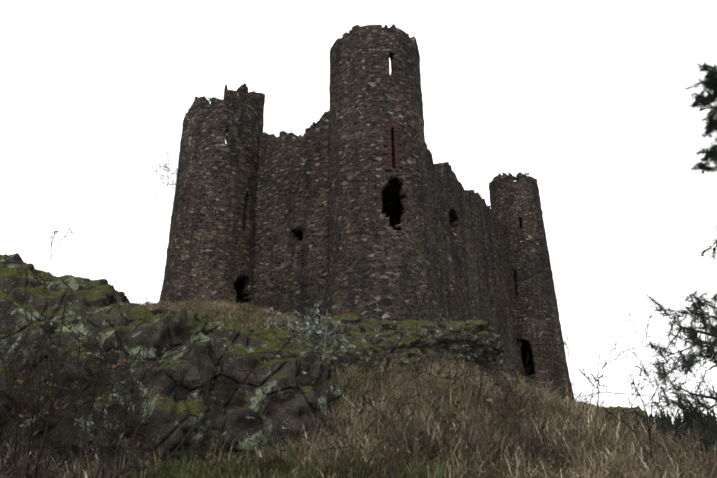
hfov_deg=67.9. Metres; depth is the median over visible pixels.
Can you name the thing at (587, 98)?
sky
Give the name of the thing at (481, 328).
rock
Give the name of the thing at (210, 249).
tower
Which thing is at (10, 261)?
rock
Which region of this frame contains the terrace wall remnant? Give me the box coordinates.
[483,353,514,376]
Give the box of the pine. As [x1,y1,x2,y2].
[632,62,716,466]
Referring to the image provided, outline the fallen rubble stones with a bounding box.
[62,312,697,477]
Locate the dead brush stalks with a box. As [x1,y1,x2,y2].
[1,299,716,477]
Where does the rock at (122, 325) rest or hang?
on the hillside ground at (431, 459)
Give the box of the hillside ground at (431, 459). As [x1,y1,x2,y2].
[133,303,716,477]
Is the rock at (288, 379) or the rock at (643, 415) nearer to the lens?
the rock at (288, 379)
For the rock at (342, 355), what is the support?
on the hillside ground at (431, 459)
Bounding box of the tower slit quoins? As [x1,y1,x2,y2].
[383,123,402,171]
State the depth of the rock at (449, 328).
14.48 m
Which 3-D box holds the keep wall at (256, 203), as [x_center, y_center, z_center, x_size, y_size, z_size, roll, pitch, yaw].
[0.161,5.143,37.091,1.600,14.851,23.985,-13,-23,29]
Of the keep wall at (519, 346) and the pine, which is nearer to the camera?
the pine
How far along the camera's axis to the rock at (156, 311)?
7.21 m
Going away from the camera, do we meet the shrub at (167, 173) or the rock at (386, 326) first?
the rock at (386, 326)
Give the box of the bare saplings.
[0,223,716,477]
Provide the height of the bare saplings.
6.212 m
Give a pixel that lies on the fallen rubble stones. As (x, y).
(430, 355)
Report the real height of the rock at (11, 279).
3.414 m
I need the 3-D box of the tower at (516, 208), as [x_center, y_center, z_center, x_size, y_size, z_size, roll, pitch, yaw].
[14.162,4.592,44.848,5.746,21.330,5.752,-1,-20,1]
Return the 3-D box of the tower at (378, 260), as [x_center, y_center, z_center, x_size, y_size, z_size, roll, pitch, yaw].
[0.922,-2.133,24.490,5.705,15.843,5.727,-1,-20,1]
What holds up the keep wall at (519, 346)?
on the hillside ground at (431, 459)
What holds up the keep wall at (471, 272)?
on the hillside ground at (431, 459)
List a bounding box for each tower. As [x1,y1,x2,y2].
[159,83,264,305]
[323,24,441,320]
[488,172,573,399]
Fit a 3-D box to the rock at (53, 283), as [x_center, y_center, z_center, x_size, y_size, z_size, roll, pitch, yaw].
[-5.147,1.802,8.393,3.646,2.526,2.870,-7,-21,16]
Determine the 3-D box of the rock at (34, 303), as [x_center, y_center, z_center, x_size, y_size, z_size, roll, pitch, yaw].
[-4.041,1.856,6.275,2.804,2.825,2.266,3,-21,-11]
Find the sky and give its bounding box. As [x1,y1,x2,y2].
[0,0,716,421]
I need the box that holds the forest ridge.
[644,409,716,450]
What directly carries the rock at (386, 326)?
on the hillside ground at (431, 459)
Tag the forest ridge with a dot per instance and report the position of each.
(661, 419)
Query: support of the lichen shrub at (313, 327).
on the hillside ground at (431, 459)
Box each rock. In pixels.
[0,253,44,273]
[0,264,35,293]
[0,284,133,462]
[1,304,239,474]
[28,270,148,309]
[114,303,207,324]
[202,323,341,466]
[314,313,377,336]
[316,345,392,373]
[326,330,426,367]
[344,321,437,352]
[359,319,482,367]
[433,317,505,365]
[593,406,654,437]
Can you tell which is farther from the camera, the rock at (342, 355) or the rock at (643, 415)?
the rock at (643, 415)
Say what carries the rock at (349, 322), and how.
on the hillside ground at (431, 459)
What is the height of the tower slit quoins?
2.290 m
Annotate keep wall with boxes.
[234,111,329,320]
[238,158,258,283]
[382,142,524,375]
[505,241,524,375]
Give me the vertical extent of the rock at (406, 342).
1.334 m
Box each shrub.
[152,150,176,198]
[263,300,355,358]

